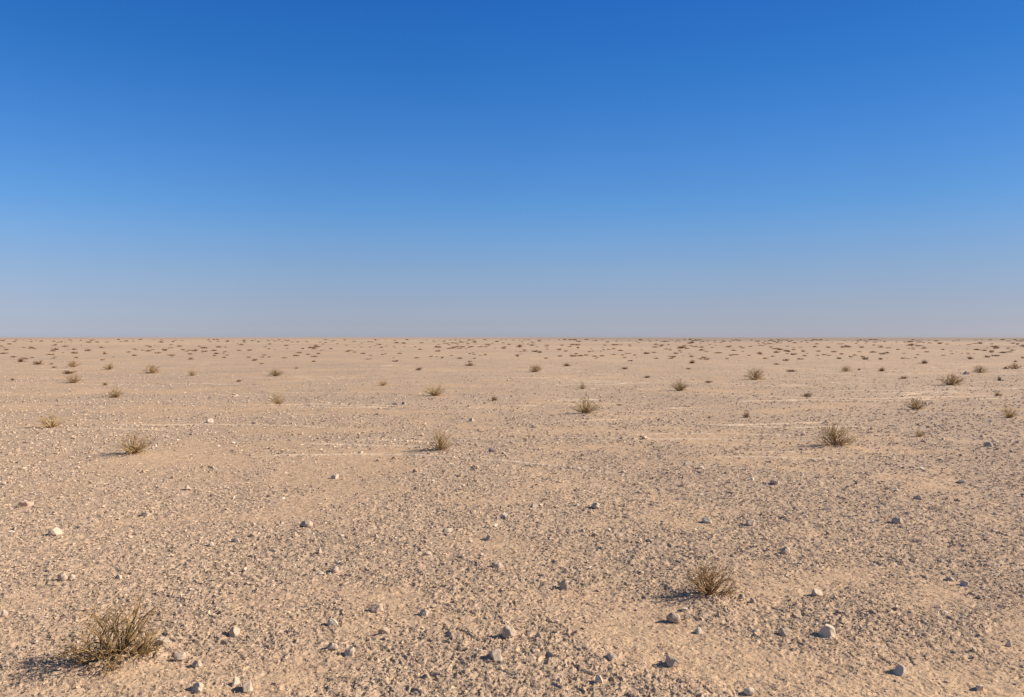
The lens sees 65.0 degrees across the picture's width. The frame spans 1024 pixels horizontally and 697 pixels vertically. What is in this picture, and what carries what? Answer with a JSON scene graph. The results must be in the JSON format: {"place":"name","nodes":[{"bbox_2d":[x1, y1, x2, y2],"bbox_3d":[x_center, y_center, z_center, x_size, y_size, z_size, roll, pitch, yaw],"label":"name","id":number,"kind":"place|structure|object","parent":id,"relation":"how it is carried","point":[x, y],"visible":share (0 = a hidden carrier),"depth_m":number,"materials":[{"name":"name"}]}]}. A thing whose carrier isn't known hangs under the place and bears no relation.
{"place":"outdoors","nodes":[
{"label":"outdoors","id":0,"kind":"place"},
{"bbox_2d":[0,337,1023,696],"bbox_3d":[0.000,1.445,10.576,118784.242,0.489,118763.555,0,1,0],"label":"ground","id":1,"kind":"structure","parent":0,"point":[494,359],"depth_m":7.31,"materials":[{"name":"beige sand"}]},
{"bbox_2d":[1,609,7,616],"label":"stone","id":2,"kind":"object","parent":1,"relation":"on","point":[4,612],"visible":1,"depth_m":4.60,"materials":[{"name":"stone"}]},
{"bbox_2d":[18,501,32,506],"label":"stone","id":3,"kind":"object","parent":1,"relation":"on","point":[26,503],"visible":1,"depth_m":7.56,"materials":[{"name":"stone"}]},
{"bbox_2d":[36,413,67,427],"bbox_3d":[-8.148,1.248,14.165,0.509,0.310,0.591,-1,1,-42],"label":"desert shrub","id":4,"kind":"object","parent":1,"relation":"on","point":[50,424],"visible":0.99,"depth_m":14.14,"materials":[{"name":"beige plant"}]},
{"bbox_2d":[48,527,61,535],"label":"stone","id":5,"kind":"object","parent":1,"relation":"on","point":[54,531],"visible":1,"depth_m":6.44,"materials":[{"name":"stone"}]},
{"bbox_2d":[58,572,67,580],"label":"stone","id":6,"kind":"object","parent":1,"relation":"on","point":[62,576],"visible":1,"depth_m":5.23,"materials":[{"name":"stone"}]},
{"bbox_2d":[63,369,76,373],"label":"desert shrub","id":7,"kind":"object","parent":1,"relation":"on","point":[68,372],"visible":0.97,"depth_m":34.76,"materials":[{"name":"brown plant"}]},
{"bbox_2d":[68,574,74,580],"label":"stone","id":8,"kind":"object","parent":1,"relation":"on","point":[71,577],"visible":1,"depth_m":5.26,"materials":[{"name":"stone"}]},
{"bbox_2d":[64,373,83,382],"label":"desert shrub","id":9,"kind":"object","parent":1,"relation":"on","point":[75,380],"visible":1,"depth_m":28.22,"materials":[{"name":"brown plant"}]},
{"bbox_2d":[66,360,81,366],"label":"desert shrub","id":10,"kind":"object","parent":1,"relation":"on","point":[71,363],"visible":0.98,"depth_m":42.85,"materials":[{"name":"brown plant"}]},
{"bbox_2d":[102,363,114,369],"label":"desert shrub","id":11,"kind":"object","parent":1,"relation":"on","point":[110,367],"visible":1,"depth_m":39.77,"materials":[{"name":"brown plant"}]},
{"bbox_2d":[50,583,169,676],"bbox_3d":[-1.962,1.349,3.978,0.504,0.378,0.626,0,1,0],"label":"desert shrub","id":12,"kind":"object","parent":1,"relation":"on","point":[116,651],"visible":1,"depth_m":3.95,"materials":[{"name":"brown plant"}]},
{"bbox_2d":[103,386,124,397],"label":"desert shrub","id":13,"kind":"object","parent":1,"relation":"on","point":[115,395],"visible":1,"depth_m":21.26,"materials":[{"name":"brown plant"}]},
{"bbox_2d":[108,430,158,454],"bbox_3d":[-5.096,1.258,10.851,0.594,0.346,0.621,0,1,0],"label":"desert shrub","id":14,"kind":"object","parent":1,"relation":"on","point":[134,449],"visible":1,"depth_m":10.87,"materials":[{"name":"brown plant"}]},
{"bbox_2d":[141,511,150,516],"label":"stone","id":15,"kind":"object","parent":1,"relation":"on","point":[143,514],"visible":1,"depth_m":7.16,"materials":[{"name":"stone"}]},
{"bbox_2d":[140,363,160,372],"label":"desert shrub","id":16,"kind":"object","parent":1,"relation":"on","point":[152,368],"visible":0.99,"depth_m":35.51,"materials":[{"name":"brown plant"}]},
{"bbox_2d":[158,636,170,646],"bbox_3d":[-1.799,1.515,4.152,0.054,0.041,0.082,-1,1,-42],"label":"stone","id":17,"kind":"object","parent":1,"relation":"on","point":[166,642],"visible":0.88,"depth_m":4.13,"materials":[{"name":"stone"}]},
{"bbox_2d":[174,652,185,659],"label":"stone","id":18,"kind":"object","parent":1,"relation":"on","point":[180,656],"visible":1,"depth_m":3.96,"materials":[{"name":"stone"}]},
{"bbox_2d":[192,660,201,666],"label":"stone","id":19,"kind":"object","parent":1,"relation":"on","point":[196,663],"visible":1,"depth_m":3.90,"materials":[{"name":"stone"}]},
{"bbox_2d":[191,682,203,692],"bbox_3d":[-1.420,1.531,3.633,0.051,0.046,0.069,-1,1,-32],"label":"stone","id":20,"kind":"object","parent":1,"relation":"on","point":[197,687],"visible":1,"depth_m":3.62,"materials":[{"name":"stone"}]},
{"bbox_2d":[206,418,213,422],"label":"stone","id":21,"kind":"object","parent":1,"relation":"on","point":[210,420],"visible":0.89,"depth_m":15.08,"materials":[{"name":"stone"}]},
{"bbox_2d":[229,626,239,636],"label":"stone","id":22,"kind":"object","parent":1,"relation":"on","point":[234,631],"visible":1,"depth_m":4.29,"materials":[{"name":"stone"}]},
{"bbox_2d":[231,538,239,542],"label":"stone","id":23,"kind":"object","parent":1,"relation":"on","point":[235,540],"visible":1,"depth_m":6.22,"materials":[{"name":"stone"}]},
{"bbox_2d":[232,676,239,684],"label":"stone","id":24,"kind":"object","parent":1,"relation":"on","point":[236,680],"visible":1,"depth_m":3.69,"materials":[{"name":"stone"}]},
{"bbox_2d":[242,681,252,692],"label":"stone","id":25,"kind":"object","parent":1,"relation":"on","point":[247,686],"visible":1,"depth_m":3.63,"materials":[{"name":"stone"}]},
{"bbox_2d":[269,369,284,375],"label":"desert shrub","id":26,"kind":"object","parent":1,"relation":"on","point":[276,372],"visible":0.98,"depth_m":33.33,"materials":[{"name":"brown plant"}]},
{"bbox_2d":[269,388,286,403],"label":"desert shrub","id":27,"kind":"object","parent":1,"relation":"on","point":[277,400],"visible":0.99,"depth_m":19.08,"materials":[{"name":"brown plant"}]},
{"bbox_2d":[301,520,312,526],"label":"stone","id":28,"kind":"object","parent":1,"relation":"on","point":[307,523],"visible":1,"depth_m":6.73,"materials":[{"name":"stone"}]},
{"bbox_2d":[327,618,337,625],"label":"stone","id":29,"kind":"object","parent":1,"relation":"on","point":[332,622],"visible":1,"depth_m":4.42,"materials":[{"name":"stone"}]},
{"bbox_2d":[327,642,337,649],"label":"stone","id":30,"kind":"object","parent":1,"relation":"on","point":[332,646],"visible":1,"depth_m":4.09,"materials":[{"name":"stone"}]},
{"bbox_2d":[331,566,338,572],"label":"stone","id":31,"kind":"object","parent":1,"relation":"on","point":[334,569],"visible":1,"depth_m":5.41,"materials":[{"name":"stone"}]},
{"bbox_2d":[331,474,338,478],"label":"stone","id":32,"kind":"object","parent":1,"relation":"on","point":[335,476],"visible":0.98,"depth_m":9.04,"materials":[{"name":"stone"}]},
{"bbox_2d":[344,647,353,655],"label":"stone","id":33,"kind":"object","parent":1,"relation":"on","point":[349,651],"visible":1,"depth_m":4.03,"materials":[{"name":"stone"}]},
{"bbox_2d":[370,603,382,612],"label":"stone","id":34,"kind":"object","parent":1,"relation":"on","point":[375,608],"visible":1,"depth_m":4.66,"materials":[{"name":"stone"}]},
{"bbox_2d":[378,627,389,633],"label":"stone","id":35,"kind":"object","parent":1,"relation":"on","point":[385,630],"visible":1,"depth_m":4.31,"materials":[{"name":"stone"}]},
{"bbox_2d":[419,608,429,615],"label":"stone","id":36,"kind":"object","parent":1,"relation":"on","point":[424,612],"visible":1,"depth_m":4.60,"materials":[{"name":"stone"}]},
{"bbox_2d":[421,383,445,395],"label":"desert shrub","id":37,"kind":"object","parent":1,"relation":"on","point":[435,391],"visible":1,"depth_m":21.81,"materials":[{"name":"brown plant"}]},
{"bbox_2d":[423,425,454,450],"bbox_3d":[-1.015,1.245,11.252,0.561,0.387,0.516,-1,1,-36],"label":"desert shrub","id":38,"kind":"object","parent":1,"relation":"on","point":[441,445],"visible":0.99,"depth_m":11.25,"materials":[{"name":"brown plant"}]},
{"bbox_2d":[442,528,451,532],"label":"stone","id":39,"kind":"object","parent":1,"relation":"on","point":[447,529],"visible":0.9,"depth_m":6.58,"materials":[{"name":"stone"}]},
{"bbox_2d":[485,534,492,540],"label":"stone","id":40,"kind":"object","parent":1,"relation":"on","point":[489,537],"visible":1,"depth_m":6.36,"materials":[{"name":"stone"}]},
{"bbox_2d":[488,447,496,452],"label":"stone","id":41,"kind":"object","parent":1,"relation":"on","point":[492,449],"visible":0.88,"depth_m":11.18,"materials":[{"name":"stone"}]},
{"bbox_2d":[489,649,502,661],"bbox_3d":[-0.078,1.508,3.957,0.069,0.057,0.074,0,1,-9],"label":"stone","id":42,"kind":"object","parent":1,"relation":"on","point":[495,655],"visible":1,"depth_m":3.94,"materials":[{"name":"stone"}]},
{"bbox_2d":[492,561,502,568],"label":"stone","id":43,"kind":"object","parent":1,"relation":"on","point":[496,564],"visible":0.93,"depth_m":5.53,"materials":[{"name":"stone"}]},
{"bbox_2d":[502,626,514,637],"bbox_3d":[-0.016,1.497,4.256,0.077,0.058,0.060,-1,1,-44],"label":"stone","id":44,"kind":"object","parent":1,"relation":"on","point":[508,631],"visible":1,"depth_m":4.24,"materials":[{"name":"stone"}]},
{"bbox_2d":[3,338,1023,358],"bbox_3d":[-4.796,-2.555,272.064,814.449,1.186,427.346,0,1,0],"label":"scrub","id":45,"kind":"object","parent":1,"relation":"on","point":[558,339],"visible":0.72,"depth_m":216.97,"materials":[{"name":"brown plant"}]},
{"bbox_2d":[529,364,540,371],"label":"desert shrub","id":46,"kind":"object","parent":1,"relation":"on","point":[535,368],"visible":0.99,"depth_m":37.11,"materials":[{"name":"brown plant"}]},
{"bbox_2d":[559,579,567,589],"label":"stone","id":47,"kind":"object","parent":1,"relation":"on","point":[564,584],"visible":1,"depth_m":5.08,"materials":[{"name":"stone"}]},
{"bbox_2d":[563,395,601,413],"bbox_3d":[1.578,1.157,16.772,0.784,0.401,0.764,0,1,-20],"label":"desert shrub","id":48,"kind":"object","parent":1,"relation":"on","point":[586,408],"visible":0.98,"depth_m":16.71,"materials":[{"name":"brown plant"}]},
{"bbox_2d":[592,502,599,507],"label":"stone","id":49,"kind":"object","parent":1,"relation":"on","point":[595,505],"visible":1,"depth_m":7.49,"materials":[{"name":"stone"}]},
{"bbox_2d":[595,674,602,683],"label":"stone","id":50,"kind":"object","parent":1,"relation":"on","point":[598,678],"visible":0.95,"depth_m":3.69,"materials":[{"name":"stone"}]},
{"bbox_2d":[606,653,616,660],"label":"stone","id":51,"kind":"object","parent":1,"relation":"on","point":[611,656],"visible":1,"depth_m":3.95,"materials":[{"name":"stone"}]},
{"bbox_2d":[665,655,678,667],"bbox_3d":[0.770,1.509,3.889,0.051,0.053,0.067,0,1,-22],"label":"stone","id":52,"kind":"object","parent":1,"relation":"on","point":[671,661],"visible":1,"depth_m":3.87,"materials":[{"name":"stone"}]},
{"bbox_2d":[666,612,680,622],"bbox_3d":[0.901,1.500,4.487,0.081,0.057,0.060,0,1,24],"label":"stone","id":53,"kind":"object","parent":1,"relation":"on","point":[673,617],"visible":1,"depth_m":4.47,"materials":[{"name":"stone"}]},
{"bbox_2d":[669,378,687,390],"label":"desert shrub","id":54,"kind":"object","parent":1,"relation":"on","point":[679,387],"visible":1,"depth_m":24.07,"materials":[{"name":"brown plant"}]},
{"bbox_2d":[683,461,692,464],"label":"stone","id":55,"kind":"object","parent":1,"relation":"on","point":[687,463],"visible":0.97,"depth_m":10.03,"materials":[{"name":"stone"}]},
{"bbox_2d":[694,627,702,633],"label":"stone","id":56,"kind":"object","parent":1,"relation":"on","point":[697,630],"visible":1,"depth_m":4.30,"materials":[{"name":"stone"}]},
{"bbox_2d":[702,517,711,523],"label":"stone","id":57,"kind":"object","parent":1,"relation":"on","point":[707,520],"visible":1,"depth_m":6.92,"materials":[{"name":"stone"}]},
{"bbox_2d":[679,558,741,600],"bbox_3d":[1.202,1.396,4.918,0.378,0.241,0.414,0,1,0],"label":"desert shrub","id":58,"kind":"object","parent":1,"relation":"on","point":[709,589],"visible":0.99,"depth_m":4.89,"materials":[{"name":"brown plant"}]},
{"bbox_2d":[738,594,744,600],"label":"stone","id":59,"kind":"object","parent":1,"relation":"on","point":[740,596],"visible":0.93,"depth_m":4.83,"materials":[{"name":"stone"}]},
{"bbox_2d":[743,687,753,694],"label":"stone","id":60,"kind":"object","parent":1,"relation":"on","point":[748,691],"visible":1,"depth_m":3.57,"materials":[{"name":"stone"}]},
{"bbox_2d":[746,519,755,525],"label":"stone","id":61,"kind":"object","parent":1,"relation":"on","point":[750,522],"visible":1,"depth_m":6.81,"materials":[{"name":"stone"}]},
{"bbox_2d":[745,367,768,379],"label":"desert shrub","id":62,"kind":"object","parent":1,"relation":"on","point":[756,375],"visible":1,"depth_m":30.24,"materials":[{"name":"brown plant"}]},
{"bbox_2d":[770,480,779,483],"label":"stone","id":63,"kind":"object","parent":1,"relation":"on","point":[774,481],"visible":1,"depth_m":8.71,"materials":[{"name":"stone"}]},
{"bbox_2d":[778,626,791,635],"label":"stone","id":64,"kind":"object","parent":1,"relation":"on","point":[784,631],"visible":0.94,"depth_m":4.26,"materials":[{"name":"stone"}]},
{"bbox_2d":[781,546,789,554],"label":"stone","id":65,"kind":"object","parent":1,"relation":"on","point":[785,550],"visible":1,"depth_m":5.86,"materials":[{"name":"stone"}]},
{"bbox_2d":[801,391,812,396],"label":"desert shrub","id":66,"kind":"object","parent":1,"relation":"on","point":[806,395],"visible":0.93,"depth_m":21.28,"materials":[{"name":"brown plant"}]},
{"bbox_2d":[811,588,822,596],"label":"stone","id":67,"kind":"object","parent":1,"relation":"on","point":[816,592],"visible":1,"depth_m":4.93,"materials":[{"name":"stone"}]},
{"bbox_2d":[818,624,835,638],"bbox_3d":[1.666,1.495,4.263,0.078,0.069,0.083,-1,1,-45],"label":"stone","id":68,"kind":"object","parent":1,"relation":"on","point":[827,631],"visible":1,"depth_m":4.24,"materials":[{"name":"stone"}]},
{"bbox_2d":[815,422,857,447],"bbox_3d":[4.720,1.229,11.701,0.686,0.392,0.625,-1,1,-33],"label":"desert shrub","id":69,"kind":"object","parent":1,"relation":"on","point":[833,435],"visible":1,"depth_m":11.72,"materials":[{"name":"brown plant"}]},
{"bbox_2d":[840,365,853,370],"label":"desert shrub","id":70,"kind":"object","parent":1,"relation":"on","point":[845,367],"visible":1,"depth_m":37.92,"materials":[{"name":"brown plant"}]},
{"bbox_2d":[891,517,903,523],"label":"stone","id":71,"kind":"object","parent":1,"relation":"on","point":[897,520],"visible":0.99,"depth_m":6.86,"materials":[{"name":"stone"}]},
{"bbox_2d":[893,663,907,675],"bbox_3d":[1.834,1.521,3.813,0.055,0.049,0.062,0,1,-27],"label":"stone","id":72,"kind":"object","parent":1,"relation":"on","point":[900,670],"visible":1,"depth_m":3.80,"materials":[{"name":"stone"}]},
{"bbox_2d":[903,395,926,409],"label":"desert shrub","id":73,"kind":"object","parent":1,"relation":"on","point":[915,404],"visible":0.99,"depth_m":17.80,"materials":[{"name":"brown plant"}]},
{"bbox_2d":[912,539,922,542],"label":"stone","id":74,"kind":"object","parent":1,"relation":"on","point":[915,540],"visible":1,"depth_m":6.24,"materials":[{"name":"stone"}]},
{"bbox_2d":[913,495,922,499],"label":"stone","id":75,"kind":"object","parent":1,"relation":"on","point":[917,497],"visible":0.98,"depth_m":7.88,"materials":[{"name":"stone"}]},
{"bbox_2d":[915,428,925,436],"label":"desert shrub","id":76,"kind":"object","parent":1,"relation":"on","point":[919,433],"visible":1,"depth_m":12.93,"materials":[{"name":"brown plant"}]},
{"bbox_2d":[946,576,953,581],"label":"stone","id":77,"kind":"object","parent":1,"relation":"on","point":[948,578],"visible":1,"depth_m":5.26,"materials":[{"name":"stone"}]},
{"bbox_2d":[937,373,968,384],"bbox_3d":[14.689,1.006,26.878,1.101,0.471,0.808,0,1,21],"label":"desert shrub","id":78,"kind":"object","parent":1,"relation":"on","point":[952,379],"visible":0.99,"depth_m":26.80,"materials":[{"name":"brown plant"}]},
{"bbox_2d":[960,580,969,585],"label":"stone","id":79,"kind":"object","parent":1,"relation":"on","point":[964,583],"visible":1,"depth_m":5.17,"materials":[{"name":"stone"}]},
{"bbox_2d":[976,684,983,690],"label":"stone","id":80,"kind":"object","parent":1,"relation":"on","point":[979,687],"visible":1,"depth_m":3.63,"materials":[{"name":"stone"}]},
{"bbox_2d":[973,365,987,372],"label":"desert shrub","id":81,"kind":"object","parent":1,"relation":"on","point":[980,370],"visible":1,"depth_m":36.24,"materials":[{"name":"brown plant"}]},
{"bbox_2d":[983,442,992,446],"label":"stone","id":82,"kind":"object","parent":1,"relation":"on","point":[988,444],"visible":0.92,"depth_m":11.75,"materials":[{"name":"stone"}]},
{"bbox_2d":[994,406,1019,417],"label":"desert shrub","id":83,"kind":"object","parent":1,"relation":"on","point":[1007,412],"visible":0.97,"depth_m":15.92,"materials":[{"name":"brown plant"}]},
{"bbox_2d":[1005,640,1012,646],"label":"stone","id":84,"kind":"object","parent":1,"relation":"on","point":[1009,643],"visible":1,"depth_m":4.14,"materials":[{"name":"stone"}]},
{"bbox_2d":[1008,362,1023,368],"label":"desert shrub","id":85,"kind":"object","parent":1,"relation":"on","point":[1015,367],"visible":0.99,"depth_m":40.25,"materials":[{"name":"brown plant"}]},
{"bbox_2d":[0,355,1023,696],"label":"crust flakes","id":86,"kind":"object","parent":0,"point":[606,459],"visible":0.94,"depth_m":6.49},
{"bbox_2d":[0,0,1023,336],"label":"sky","id":87,"kind":"structure","parent":0,"point":[169,168],"materials":[{"name":"blue"}]}
]}

